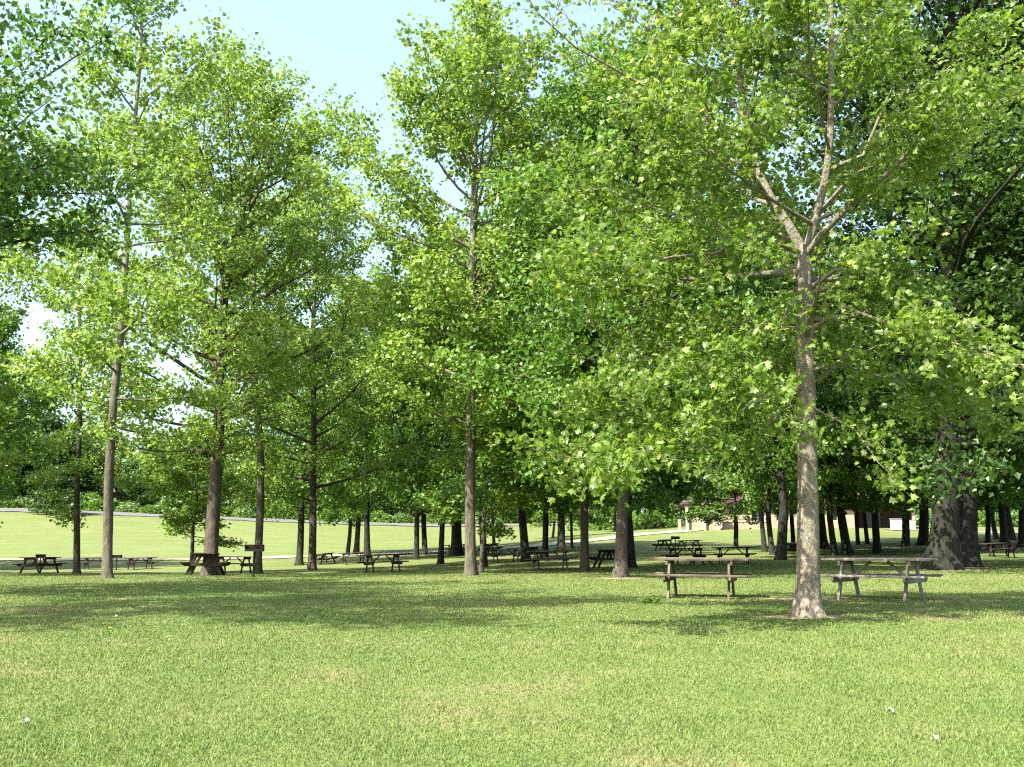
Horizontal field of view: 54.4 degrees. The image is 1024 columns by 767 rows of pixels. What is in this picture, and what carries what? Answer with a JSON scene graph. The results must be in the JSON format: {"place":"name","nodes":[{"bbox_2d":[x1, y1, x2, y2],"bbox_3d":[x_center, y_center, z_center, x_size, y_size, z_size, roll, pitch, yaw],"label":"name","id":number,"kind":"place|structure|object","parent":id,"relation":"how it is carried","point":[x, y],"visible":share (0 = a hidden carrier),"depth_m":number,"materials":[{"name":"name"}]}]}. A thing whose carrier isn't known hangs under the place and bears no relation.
{"place":"outdoors","nodes":[
{"label":"outdoors","id":0,"kind":"place"},
{"bbox_2d":[0,508,567,525],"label":"road","id":1,"kind":"structure","parent":0,"point":[147,514],"depth_m":184.83,"materials":[{"name":"grey asphalt"}]},
{"bbox_2d":[0,530,697,560],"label":"gravel path","id":2,"kind":"structure","parent":0,"point":[534,545],"depth_m":87.70,"materials":[{"name":"grey gravel"}]},
{"bbox_2d":[0,0,1018,512],"label":"sky","id":3,"kind":"structure","parent":0,"point":[348,44],"materials":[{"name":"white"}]},
{"bbox_2d":[0,507,1023,766],"bbox_3d":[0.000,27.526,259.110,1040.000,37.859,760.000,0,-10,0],"label":"ground","id":4,"kind":"structure","parent":0,"point":[40,533],"depth_m":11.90,"materials":[{"name":"green plant"}]},
{"bbox_2d":[0,350,35,527],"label":"grove tree","id":5,"kind":"object","parent":4,"relation":"on","point":[5,412],"visible":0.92,"depth_m":52.94,"materials":[{"name":"green plant"}]},
{"bbox_2d":[0,416,38,503],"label":"woodland tree","id":6,"kind":"object","parent":4,"relation":"on","point":[24,493],"visible":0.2,"depth_m":201.28,"materials":[{"name":"green plant"}]},
{"bbox_2d":[0,323,43,506],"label":"grove tree","id":7,"kind":"object","parent":4,"relation":"on","point":[9,437],"visible":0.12,"depth_m":76.60,"materials":[{"name":"green plant"}]},
{"bbox_2d":[0,0,47,106],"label":"shade tree","id":8,"kind":"object","parent":4,"relation":"on","point":[7,72],"visible":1,"depth_m":17.16,"materials":[{"name":"green plant"}]},
{"bbox_2d":[10,495,39,507],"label":"shrub","id":9,"kind":"object","parent":4,"relation":"on","point":[26,500],"visible":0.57,"depth_m":197.74,"materials":[{"name":"green plant"}]},
{"bbox_2d":[0,117,56,484],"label":"young tree","id":10,"kind":"object","parent":4,"relation":"on","point":[8,390],"visible":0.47,"depth_m":40.74,"materials":[{"name":"green plant"}]},
{"bbox_2d":[7,426,66,505],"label":"woodland tree","id":11,"kind":"object","parent":4,"relation":"on","point":[30,470],"visible":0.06,"depth_m":204.07,"materials":[{"name":"green plant"}]},
{"bbox_2d":[1,410,74,502],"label":"woodland tree","id":12,"kind":"object","parent":4,"relation":"on","point":[56,422],"visible":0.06,"depth_m":211.52,"materials":[{"name":"green plant"}]},
{"bbox_2d":[0,299,77,505],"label":"grove tree","id":13,"kind":"object","parent":4,"relation":"on","point":[10,325],"visible":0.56,"depth_m":68.91,"materials":[{"name":"green plant"}]},
{"bbox_2d":[12,557,66,572],"bbox_3d":[-22.854,8.822,48.168,1.510,0.830,2.004,-4,-10,20],"label":"picnic table","id":14,"kind":"object","parent":4,"relation":"on","point":[37,565],"visible":0.94,"depth_m":47.79,"materials":[{"name":"brown wood"}]},
{"bbox_2d":[25,463,83,514],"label":"woodland tree","id":15,"kind":"object","parent":4,"relation":"on","point":[66,483],"visible":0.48,"depth_m":177.33,"materials":[{"name":"green plant"}]},
{"bbox_2d":[11,428,102,507],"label":"woodland tree","id":16,"kind":"object","parent":4,"relation":"on","point":[83,480],"visible":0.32,"depth_m":201.35,"materials":[{"name":"green plant"}]},
{"bbox_2d":[31,433,122,507],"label":"woodland tree","id":17,"kind":"object","parent":4,"relation":"on","point":[86,447],"visible":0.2,"depth_m":205.00,"materials":[{"name":"green plant"}]},
{"bbox_2d":[0,0,185,311],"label":"shade tree","id":18,"kind":"object","parent":4,"relation":"on","point":[32,177],"visible":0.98,"depth_m":21.13,"materials":[{"name":"green plant"}]},
{"bbox_2d":[27,222,168,573],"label":"young tree","id":19,"kind":"object","parent":4,"relation":"on","point":[80,465],"visible":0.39,"depth_m":47.88,"materials":[{"name":"green plant"}]},
{"bbox_2d":[82,498,128,511],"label":"shrub","id":20,"kind":"object","parent":4,"relation":"on","point":[90,507],"visible":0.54,"depth_m":195.50,"materials":[{"name":"green plant"}]},
{"bbox_2d":[84,432,137,506],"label":"woodland tree","id":21,"kind":"object","parent":4,"relation":"on","point":[100,447],"visible":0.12,"depth_m":211.88,"materials":[{"name":"green plant"}]},
{"bbox_2d":[0,0,249,577],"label":"tulip tree","id":22,"kind":"object","parent":4,"relation":"on","point":[132,160],"visible":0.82,"depth_m":31.83,"materials":[{"name":"green plant"}]},
{"bbox_2d":[114,500,141,512],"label":"shrub","id":23,"kind":"object","parent":4,"relation":"on","point":[126,505],"visible":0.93,"depth_m":195.31,"materials":[{"name":"green plant"}]},
{"bbox_2d":[114,450,156,511],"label":"woodland tree","id":24,"kind":"object","parent":4,"relation":"on","point":[135,466],"visible":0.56,"depth_m":204.98,"materials":[{"name":"green plant"}]},
{"bbox_2d":[124,557,156,569],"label":"picnic table","id":25,"kind":"object","parent":4,"relation":"on","point":[133,562],"visible":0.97,"depth_m":66.66,"materials":[{"name":"brown wood"}]},
{"bbox_2d":[138,504,162,513],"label":"shrub","id":26,"kind":"object","parent":4,"relation":"on","point":[147,508],"visible":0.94,"depth_m":194.59,"materials":[{"name":"green plant"}]},
{"bbox_2d":[130,437,182,507],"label":"woodland tree","id":27,"kind":"object","parent":4,"relation":"on","point":[156,446],"visible":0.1,"depth_m":208.90,"materials":[{"name":"green plant"}]},
{"bbox_2d":[153,496,186,513],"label":"shrub","id":28,"kind":"object","parent":4,"relation":"on","point":[162,504],"visible":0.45,"depth_m":197.57,"materials":[{"name":"green plant"}]},
{"bbox_2d":[152,465,201,513],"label":"woodland tree","id":29,"kind":"object","parent":4,"relation":"on","point":[177,487],"visible":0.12,"depth_m":201.17,"materials":[{"name":"green plant"}]},
{"bbox_2d":[135,412,267,572],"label":"grove tree","id":30,"kind":"object","parent":4,"relation":"on","point":[179,521],"visible":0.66,"depth_m":53.30,"materials":[{"name":"green plant"}]},
{"bbox_2d":[180,553,230,575],"bbox_3d":[-12.044,7.153,39.166,1.722,0.946,2.285,2,-11,-11],"label":"picnic table","id":31,"kind":"object","parent":4,"relation":"on","point":[218,565],"visible":0.86,"depth_m":38.52,"materials":[{"name":"brown wood"}]},
{"bbox_2d":[27,13,384,574],"bbox_3d":[-12.067,-3.788,41.118,13.548,23.428,12.507,0,-10,0],"label":"broad tree","id":32,"kind":"object","parent":4,"relation":"on","point":[241,89],"visible":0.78,"depth_m":40.38,"materials":[{"name":"green plant"}]},
{"bbox_2d":[198,455,253,511],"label":"woodland tree","id":33,"kind":"object","parent":4,"relation":"on","point":[222,497],"visible":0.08,"depth_m":200.08,"materials":[{"name":"green plant"}]},
{"bbox_2d":[220,505,246,516],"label":"shrub","id":34,"kind":"object","parent":4,"relation":"on","point":[226,512],"visible":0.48,"depth_m":197.49,"materials":[{"name":"green plant"}]},
{"bbox_2d":[218,556,260,573],"bbox_3d":[-12.634,8.271,45.160,2.004,0.830,1.510,8,-13,-37],"label":"picnic table","id":35,"kind":"object","parent":4,"relation":"on","point":[243,564],"visible":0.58,"depth_m":45.11,"materials":[{"name":"brown wood"}]},
{"bbox_2d":[231,505,255,517],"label":"shrub","id":36,"kind":"object","parent":4,"relation":"on","point":[251,514],"visible":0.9,"depth_m":194.52,"materials":[{"name":"green plant"}]},
{"bbox_2d":[222,452,272,516],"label":"woodland tree","id":37,"kind":"object","parent":4,"relation":"on","point":[250,505],"visible":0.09,"depth_m":199.02,"materials":[{"name":"green plant"}]},
{"bbox_2d":[245,544,264,576],"bbox_3d":[-8.014,5.548,30.889,0.560,1.092,0.530,1,-10,-8],"label":"pedestal grill","id":38,"kind":"object","parent":4,"relation":"on","point":[254,548],"visible":0.99,"depth_m":30.93,"materials":[{"name":"metal"}]},
{"bbox_2d":[186,186,335,573],"bbox_3d":[-12.410,-0.406,48.361,6.616,19.374,7.052,8,-13,-39],"label":"leaning tree","id":39,"kind":"object","parent":4,"relation":"on","point":[259,498],"visible":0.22,"depth_m":48.12,"materials":[{"name":"green plant"}]},
{"bbox_2d":[170,157,440,570],"bbox_3d":[-10.886,-1.607,53.627,14.230,23.435,14.114,0,-10,0],"label":"slender tree","id":40,"kind":"object","parent":4,"relation":"on","point":[343,308],"visible":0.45,"depth_m":52.62,"materials":[{"name":"green plant"}]},
{"bbox_2d":[244,318,382,565],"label":"grove tree","id":41,"kind":"object","parent":4,"relation":"on","point":[301,511],"visible":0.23,"depth_m":71.51,"materials":[{"name":"green plant"}]},
{"bbox_2d":[298,410,384,554],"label":"grove tree","id":42,"kind":"object","parent":4,"relation":"on","point":[351,513],"visible":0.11,"depth_m":87.26,"materials":[{"name":"green plant"}]},
{"bbox_2d":[305,342,392,553],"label":"grove tree","id":43,"kind":"object","parent":4,"relation":"on","point":[356,548],"visible":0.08,"depth_m":88.66,"materials":[{"name":"green plant"}]},
{"bbox_2d":[319,260,406,554],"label":"grove tree","id":44,"kind":"object","parent":4,"relation":"on","point":[367,549],"visible":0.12,"depth_m":83.51,"materials":[{"name":"green plant"}]},
{"bbox_2d":[370,510,394,522],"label":"shrub","id":45,"kind":"object","parent":4,"relation":"on","point":[386,518],"visible":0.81,"depth_m":195.02,"materials":[{"name":"green plant"}]},
{"bbox_2d":[357,554,408,572],"bbox_3d":[-5.716,7.994,44.044,2.004,0.830,1.510,3,-10,-25],"label":"picnic table","id":46,"kind":"object","parent":4,"relation":"on","point":[372,562],"visible":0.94,"depth_m":43.89,"materials":[{"name":"brown wood"}]},
{"bbox_2d":[339,274,461,559],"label":"grove tree","id":47,"kind":"object","parent":4,"relation":"on","point":[380,488],"visible":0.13,"depth_m":71.52,"materials":[{"name":"green plant"}]},
{"bbox_2d":[391,512,413,522],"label":"shrub","id":48,"kind":"object","parent":4,"relation":"on","point":[400,518],"visible":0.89,"depth_m":196.38,"materials":[{"name":"green plant"}]},
{"bbox_2d":[370,347,478,554],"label":"grove tree","id":49,"kind":"object","parent":4,"relation":"on","point":[424,536],"visible":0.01,"depth_m":82.62,"materials":[{"name":"green plant"}]},
{"bbox_2d":[374,208,485,563],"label":"grove tree","id":50,"kind":"object","parent":4,"relation":"on","point":[407,474],"visible":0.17,"depth_m":59.57,"materials":[{"name":"green plant"}]},
{"bbox_2d":[355,295,509,555],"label":"grove tree","id":51,"kind":"object","parent":4,"relation":"on","point":[456,548],"visible":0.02,"depth_m":77.84,"materials":[{"name":"green plant"}]},
{"bbox_2d":[286,0,643,575],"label":"tall tree","id":52,"kind":"object","parent":4,"relation":"on","point":[458,137],"visible":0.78,"depth_m":34.56,"materials":[{"name":"green plant"}]},
{"bbox_2d":[409,351,552,572],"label":"grove tree","id":53,"kind":"object","parent":4,"relation":"on","point":[512,499],"visible":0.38,"depth_m":37.62,"materials":[{"name":"green plant"}]},
{"bbox_2d":[410,204,555,566],"bbox_3d":[-1.199,-0.159,49.850,9.068,18.915,9.787,5,-11,-25],"label":"grove tree","id":54,"kind":"object","parent":4,"relation":"on","point":[486,215],"visible":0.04,"depth_m":49.46,"materials":[{"name":"green plant"}]},
{"bbox_2d":[478,497,517,545],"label":"grove tree","id":55,"kind":"object","parent":4,"relation":"on","point":[510,516],"visible":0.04,"depth_m":98.07,"materials":[{"name":"green plant"}]},
{"bbox_2d":[487,549,524,562],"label":"picnic table","id":56,"kind":"object","parent":4,"relation":"on","point":[517,555],"visible":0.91,"depth_m":56.87,"materials":[{"name":"brown wood"}]},
{"bbox_2d":[438,253,593,561],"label":"grove tree","id":57,"kind":"object","parent":4,"relation":"on","point":[524,544],"depth_m":58.14,"materials":[{"name":"green plant"}]},
{"bbox_2d":[439,437,617,556],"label":"grove tree","id":58,"kind":"object","parent":4,"relation":"on","point":[564,504],"visible":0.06,"depth_m":67.10,"materials":[{"name":"green plant"}]},
{"bbox_2d":[524,550,576,569],"bbox_3d":[1.603,7.375,41.408,2.004,0.830,1.510,-4,-9,12],"label":"picnic table","id":59,"kind":"object","parent":4,"relation":"on","point":[537,559],"visible":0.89,"depth_m":41.20,"materials":[{"name":"brown wood"}]},
{"bbox_2d":[527,486,589,537],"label":"grove tree","id":60,"kind":"object","parent":4,"relation":"on","point":[537,517],"visible":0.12,"depth_m":109.81,"materials":[{"name":"green plant"}]},
{"bbox_2d":[384,23,757,571],"bbox_3d":[2.229,-3.205,38.421,13.795,21.046,13.312,0,-10,0],"label":"maple tree","id":61,"kind":"object","parent":4,"relation":"on","point":[658,499],"visible":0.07,"depth_m":35.83,"materials":[{"name":"green plant"}]},
{"bbox_2d":[529,361,619,552],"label":"grove tree","id":62,"kind":"object","parent":4,"relation":"on","point":[561,534],"depth_m":76.05,"materials":[{"name":"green plant"}]},
{"bbox_2d":[555,505,602,530],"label":"woodland tree","id":63,"kind":"object","parent":4,"relation":"on","point":[574,521],"visible":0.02,"depth_m":140.10,"materials":[{"name":"green plant"}]},
{"bbox_2d":[552,485,609,547],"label":"grove tree","id":64,"kind":"object","parent":4,"relation":"on","point":[591,518],"visible":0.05,"depth_m":84.67,"materials":[{"name":"green plant"}]},
{"bbox_2d":[589,549,614,567],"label":"picnic table","id":65,"kind":"object","parent":4,"relation":"on","point":[604,552],"visible":0.72,"depth_m":41.72,"materials":[{"name":"brown wood"}]},
{"bbox_2d":[588,510,657,530],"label":"shrub","id":66,"kind":"object","parent":4,"relation":"on","point":[608,526],"visible":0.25,"depth_m":132.78,"materials":[{"name":"green plant"}]},
{"bbox_2d":[432,0,818,577],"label":"maple tree","id":67,"kind":"object","parent":4,"relation":"on","point":[533,322],"visible":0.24,"depth_m":29.91,"materials":[{"name":"green plant"}]},
{"bbox_2d":[545,265,729,567],"bbox_3d":[4.814,-0.888,43.110,9.392,17.920,10.136,-3,-10,19],"label":"grove tree","id":68,"kind":"object","parent":4,"relation":"on","point":[667,480],"visible":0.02,"depth_m":42.11,"materials":[{"name":"green plant"}]},
{"bbox_2d":[632,509,681,528],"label":"shrub","id":69,"kind":"object","parent":4,"relation":"on","point":[643,519],"visible":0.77,"depth_m":128.02,"materials":[{"name":"green plant"}]},
{"bbox_2d":[660,547,711,565],"bbox_3d":[7.842,7.831,44.894,2.004,0.830,1.510,1,-9,-12],"label":"picnic table","id":70,"kind":"object","parent":4,"relation":"on","point":[676,554],"visible":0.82,"depth_m":44.71,"materials":[{"name":"brown wood"}]},
{"bbox_2d":[654,448,734,524],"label":"woodland tree","id":71,"kind":"object","parent":4,"relation":"on","point":[680,501],"visible":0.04,"depth_m":139.21,"materials":[{"name":"green plant"}]},
{"bbox_2d":[675,499,720,530],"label":"picnic shelter","id":72,"kind":"object","parent":4,"relation":"on","point":[698,525],"visible":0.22,"depth_m":109.14,"materials":[{"name":"beige paint"}]},
{"bbox_2d":[646,557,751,599],"bbox_3d":[3.716,3.847,19.553,1.947,0.840,1.510,-3,-9,17],"label":"picnic table","id":73,"kind":"object","parent":4,"relation":"on","point":[731,577],"visible":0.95,"depth_m":19.36,"materials":[{"name":"brown wood"}]},
{"bbox_2d":[677,417,778,549],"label":"grove tree","id":74,"kind":"object","parent":4,"relation":"on","point":[705,510],"visible":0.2,"depth_m":74.14,"materials":[{"name":"green plant"}]},
{"bbox_2d":[712,547,756,563],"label":"picnic table","id":75,"kind":"object","parent":4,"relation":"on","point":[721,554],"visible":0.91,"depth_m":45.65,"materials":[{"name":"brown wood"}]},
{"bbox_2d":[722,522,766,528],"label":"terrace wall","id":76,"kind":"structure","parent":4,"relation":"on","point":[730,525],"depth_m":110.78,"materials":[{"name":"beige brick"}]},
{"bbox_2d":[467,0,1023,617],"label":"sycamore tree","id":77,"kind":"object","parent":4,"relation":"on","point":[711,346],"visible":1,"depth_m":14.13,"materials":[{"name":"green plant"}]},
{"bbox_2d":[716,405,818,551],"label":"grove tree","id":78,"kind":"object","parent":4,"relation":"on","point":[762,527],"visible":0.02,"depth_m":68.96,"materials":[{"name":"green plant"}]},
{"bbox_2d":[662,185,880,559],"bbox_3d":[13.729,-0.376,53.197,12.347,19.838,10.496,8,-13,-38],"label":"grove tree","id":79,"kind":"object","parent":4,"relation":"on","point":[777,467],"visible":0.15,"depth_m":51.69,"materials":[{"name":"green plant"}]},
{"bbox_2d":[720,342,845,554],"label":"grove tree","id":80,"kind":"object","parent":4,"relation":"on","point":[770,496],"visible":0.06,"depth_m":60.46,"materials":[{"name":"green plant"}]},
{"bbox_2d":[737,454,860,547],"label":"grove tree","id":81,"kind":"object","parent":4,"relation":"on","point":[792,531],"depth_m":76.98,"materials":[{"name":"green plant"}]},
{"bbox_2d":[746,615,852,618],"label":"bare soil","id":82,"kind":"structure","parent":4,"relation":"on","point":[828,616],"depth_m":14.10,"materials":[{"name":"brown soil"}]},
{"bbox_2d":[786,457,860,548],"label":"grove tree","id":83,"kind":"object","parent":4,"relation":"on","point":[824,543],"visible":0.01,"depth_m":74.31,"materials":[{"name":"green plant"}]},
{"bbox_2d":[721,493,929,527],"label":"brick building","id":84,"kind":"structure","parent":4,"relation":"on","point":[884,521],"depth_m":113.61,"materials":[{"name":"white paint"}]},
{"bbox_2d":[628,0,1023,569],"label":"oak tree","id":85,"kind":"object","parent":4,"relation":"on","point":[943,545],"visible":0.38,"depth_m":33.52,"materials":[{"name":"green plant"}]},
{"bbox_2d":[755,300,911,554],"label":"grove tree","id":86,"kind":"object","parent":4,"relation":"on","point":[859,481],"visible":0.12,"depth_m":60.21,"materials":[{"name":"green plant"}]},
{"bbox_2d":[742,245,959,554],"bbox_3d":[21.059,0.593,63.757,13.578,20.941,11.542,4,-11,-21],"label":"grove tree","id":87,"kind":"object","parent":4,"relation":"on","point":[846,547],"visible":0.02,"depth_m":62.34,"materials":[{"name":"green plant"}]},
{"bbox_2d":[718,0,1023,566],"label":"oak tree","id":88,"kind":"object","parent":4,"relation":"on","point":[968,536],"visible":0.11,"depth_m":38.19,"materials":[{"name":"green plant"}]},
{"bbox_2d":[832,458,912,544],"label":"grove tree","id":89,"kind":"object","parent":4,"relation":"on","point":[857,538],"visible":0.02,"depth_m":81.58,"materials":[{"name":"green plant"}]},
{"bbox_2d":[824,443,927,543],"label":"grove tree","id":90,"kind":"object","parent":4,"relation":"on","point":[866,534],"visible":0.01,"depth_m":82.64,"materials":[{"name":"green plant"}]},
{"bbox_2d":[820,558,942,601],"bbox_3d":[6.920,3.705,18.728,1.998,0.840,1.510,-7,-11,36],"label":"picnic table","id":91,"kind":"object","parent":4,"relation":"on","point":[841,577],"visible":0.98,"depth_m":18.61,"materials":[{"name":"grey wood"}]},
{"bbox_2d":[833,304,934,553],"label":"grove tree","id":92,"kind":"object","parent":4,"relation":"on","point":[877,548],"visible":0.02,"depth_m":64.68,"materials":[{"name":"green plant"}]},
{"bbox_2d":[859,420,934,545],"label":"grove tree","id":93,"kind":"object","parent":4,"relation":"on","point":[905,540],"depth_m":78.44,"materials":[{"name":"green plant"}]},
{"bbox_2d":[901,287,990,545],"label":"grove tree","id":94,"kind":"object","parent":4,"relation":"on","point":[923,536],"depth_m":80.27,"materials":[{"name":"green plant"}]},
{"bbox_2d":[877,260,1021,515],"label":"grove tree","id":95,"kind":"object","parent":4,"relation":"on","point":[901,503],"visible":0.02,"depth_m":70.08,"materials":[{"name":"green plant"}]},
{"bbox_2d":[903,98,1023,417],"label":"grove tree","id":96,"kind":"object","parent":4,"relation":"on","point":[988,192],"visible":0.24,"depth_m":33.24,"materials":[{"name":"green plant"}]},
{"bbox_2d":[929,420,1013,542],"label":"grove tree","id":97,"kind":"object","parent":4,"relation":"on","point":[983,498],"visible":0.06,"depth_m":84.67,"materials":[{"name":"green plant"}]},
{"bbox_2d":[924,151,1023,473],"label":"grove tree","id":98,"kind":"object","parent":4,"relation":"on","point":[993,445],"visible":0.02,"depth_m":45.40,"materials":[{"name":"green plant"}]},
{"bbox_2d":[978,543,1011,556],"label":"picnic table","id":99,"kind":"object","parent":4,"relation":"on","point":[990,549],"visible":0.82,"depth_m":58.78,"materials":[{"name":"brown wood"}]},
{"bbox_2d":[979,485,1017,538],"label":"grove tree","id":100,"kind":"object","parent":4,"relation":"on","point":[994,530],"visible":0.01,"depth_m":91.94,"materials":[{"name":"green plant"}]},
{"bbox_2d":[977,483,1022,543],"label":"grove tree","id":101,"kind":"object","parent":4,"relation":"on","point":[1003,538],"depth_m":84.63,"materials":[{"name":"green plant"}]},
{"bbox_2d":[979,465,1023,546],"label":"grove tree","id":102,"kind":"object","parent":4,"relation":"on","point":[1020,526],"visible":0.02,"depth_m":79.28,"materials":[{"name":"green plant"}]},
{"bbox_2d":[982,464,1023,511],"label":"grove tree","id":103,"kind":"object","parent":4,"relation":"on","point":[1016,491],"visible":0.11,"depth_m":73.21,"materials":[{"name":"green plant"}]},
{"bbox_2d":[1005,484,1016,539],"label":"grove tree","id":104,"kind":"object","parent":4,"relation":"on","point":[1011,533],"depth_m":90.73,"materials":[{"name":"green plant"}]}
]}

